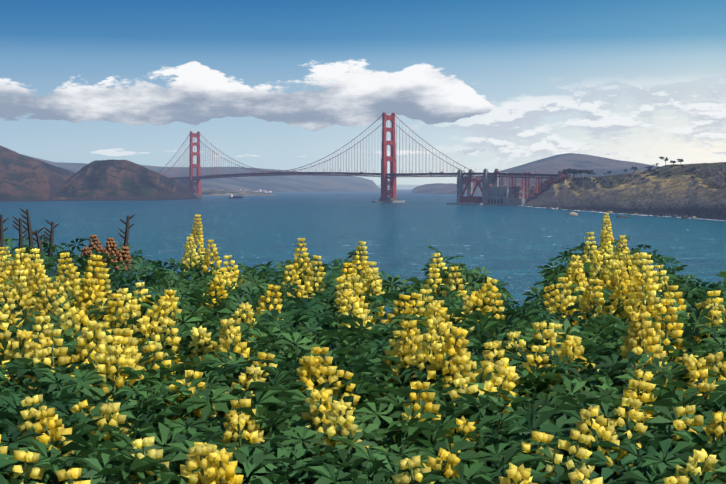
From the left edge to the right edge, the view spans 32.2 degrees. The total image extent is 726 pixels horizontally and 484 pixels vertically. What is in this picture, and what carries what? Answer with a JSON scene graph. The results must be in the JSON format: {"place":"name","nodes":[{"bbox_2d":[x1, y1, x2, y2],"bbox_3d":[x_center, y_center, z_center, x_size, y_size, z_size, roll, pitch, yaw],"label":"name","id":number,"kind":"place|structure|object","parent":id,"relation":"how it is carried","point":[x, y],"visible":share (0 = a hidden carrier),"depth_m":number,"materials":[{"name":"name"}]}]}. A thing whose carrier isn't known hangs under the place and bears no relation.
{"place":"outdoors","nodes":[
{"label":"outdoors","id":0,"kind":"place"},
{"bbox_2d":[0,145,75,201],"bbox_3d":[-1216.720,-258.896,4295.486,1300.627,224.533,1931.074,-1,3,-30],"label":"hill","id":1,"kind":"structure","parent":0,"point":[24,178],"depth_m":3872.56,"materials":[{"name":"brown soil"}]},
{"bbox_2d":[52,159,198,200],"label":"hill","id":2,"kind":"structure","parent":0,"point":[111,180],"depth_m":3837.69,"materials":[{"name":"brown soil"}]},
{"bbox_2d":[21,154,380,191],"bbox_3d":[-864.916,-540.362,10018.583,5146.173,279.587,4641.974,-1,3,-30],"label":"distant hills","id":3,"kind":"structure","parent":0,"point":[306,183],"depth_m":9351.17,"materials":[{"name":"grey"}]},
{"bbox_2d":[196,189,275,195],"bbox_3d":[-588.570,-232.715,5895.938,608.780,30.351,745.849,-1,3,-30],"label":"distant shore","id":4,"kind":"structure","parent":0,"point":[208,192],"depth_m":5677.45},
{"bbox_2d":[237,189,271,192],"bbox_3d":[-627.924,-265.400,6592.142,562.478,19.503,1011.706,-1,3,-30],"label":"waterfront buildings","id":5,"kind":"structure","parent":4,"relation":"on","point":[257,191],"depth_m":6457.72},
{"bbox_2d":[22,269,674,476],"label":"stems","id":6,"kind":"object","parent":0,"point":[54,273],"depth_m":3.11,"materials":[{"name":"green plant"}]},
{"bbox_2d":[0,217,725,483],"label":"lupine","id":7,"kind":"object","parent":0,"point":[282,455],"depth_m":1.76,"materials":[{"name":"plant"}]},
{"bbox_2d":[0,208,134,274],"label":"bare branches","id":8,"kind":"object","parent":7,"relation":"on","point":[31,233],"visible":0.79,"depth_m":5.13,"materials":[{"name":"brown wood"}]},
{"bbox_2d":[81,235,131,270],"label":"lupine dried pods","id":9,"kind":"object","parent":8,"relation":"attached to","point":[119,255],"visible":0.69,"depth_m":4.68,"materials":[{"name":"brown plant"}]},
{"bbox_2d":[0,213,725,483],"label":"yellow lupine flowers","id":10,"kind":"object","parent":7,"relation":"attached to","point":[77,313],"visible":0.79,"depth_m":1.97,"materials":[{"name":"yellow plant"}]},
{"bbox_2d":[0,188,725,313],"bbox_3d":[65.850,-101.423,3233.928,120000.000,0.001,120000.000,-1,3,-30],"label":"sea water","id":11,"kind":"structure","parent":0,"point":[514,246],"depth_m":1193.78,"materials":[{"name":"blue liquid"}]},
{"bbox_2d":[194,195,398,200],"bbox_3d":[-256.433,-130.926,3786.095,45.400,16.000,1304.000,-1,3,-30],"label":"tower pier bases","id":12,"kind":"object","parent":11,"relation":"in","point":[380,199],"visible":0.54,"depth_m":3227.56,"materials":[{"name":"concrete"}]},
{"bbox_2d":[568,212,577,215],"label":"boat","id":13,"kind":"object","parent":11,"relation":"in","point":[572,214],"visible":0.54,"depth_m":1803.49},
{"bbox_2d":[527,206,724,220],"bbox_3d":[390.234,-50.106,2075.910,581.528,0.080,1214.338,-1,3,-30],"label":"surf foam","id":14,"kind":"object","parent":11,"relation":"on","point":[632,214],"visible":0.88,"depth_m":1931.69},
{"bbox_2d":[0,0,725,184],"label":"sky","id":15,"kind":"structure","parent":0,"point":[490,85],"materials":[{"name":"blue"}]},
{"bbox_2d":[173,112,562,205],"bbox_3d":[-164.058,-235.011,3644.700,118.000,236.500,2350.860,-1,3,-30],"label":"golden gate","id":16,"kind":"structure","parent":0,"point":[385,159],"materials":[{"name":"red metal"}]},
{"bbox_2d":[160,114,479,181],"bbox_3d":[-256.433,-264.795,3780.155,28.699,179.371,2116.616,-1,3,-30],"label":"suspension cables","id":17,"kind":"object","parent":16,"relation":"attached to","point":[316,161],"visible":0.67,"depth_m":3467.86,"materials":[{"name":"red metal"}]},
{"bbox_2d":[170,172,569,179],"bbox_3d":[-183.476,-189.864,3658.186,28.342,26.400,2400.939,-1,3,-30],"label":"bridge deck","id":18,"kind":"structure","parent":16,"relation":"attached to","point":[511,175],"depth_m":3277.78,"materials":[{"name":"red"}]},
{"bbox_2d":[185,171,530,176],"bbox_3d":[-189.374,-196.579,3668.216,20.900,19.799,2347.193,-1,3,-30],"label":"traffic","id":19,"kind":"object","parent":18,"relation":"on","point":[478,172],"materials":[{"name":"metal"}]},
{"bbox_2d":[181,172,569,177],"bbox_3d":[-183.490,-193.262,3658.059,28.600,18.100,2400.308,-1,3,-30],"label":"golden gate roadway","id":20,"kind":"structure","parent":18,"relation":"on","point":[443,173],"depth_m":2956.83,"materials":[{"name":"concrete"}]},
{"bbox_2d":[377,184,420,187],"bbox_3d":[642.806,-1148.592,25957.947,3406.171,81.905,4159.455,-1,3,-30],"label":"terrain","id":21,"kind":"structure","parent":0,"point":[404,186],"depth_m":25271.15,"materials":[{"name":"grey"}]},
{"bbox_2d":[459,196,481,202],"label":"fort building","id":22,"kind":"structure","parent":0,"point":[465,199],"depth_m":2864.94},
{"bbox_2d":[458,173,504,203],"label":"fort point embrasures","id":23,"kind":"object","parent":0,"point":[488,199],"visible":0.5,"depth_m":2794.09,"materials":[{"name":"black"}]},
{"bbox_2d":[411,153,660,194],"bbox_3d":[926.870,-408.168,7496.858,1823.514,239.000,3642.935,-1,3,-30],"label":"hills","id":24,"kind":"structure","parent":0,"point":[597,165],"depth_m":7054.56,"materials":[{"name":"grey"}]},
{"bbox_2d":[526,162,725,220],"bbox_3d":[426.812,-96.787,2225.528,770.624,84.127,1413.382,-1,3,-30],"label":"presidio bluffs","id":25,"kind":"structure","parent":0,"point":[677,193],"depth_m":1962.37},
{"bbox_2d":[530,156,699,194],"bbox_3d":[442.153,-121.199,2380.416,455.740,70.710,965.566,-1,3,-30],"label":"cypress","id":26,"kind":"object","parent":25,"relation":"on","point":[574,171],"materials":[{"name":"green plant"}]}
]}

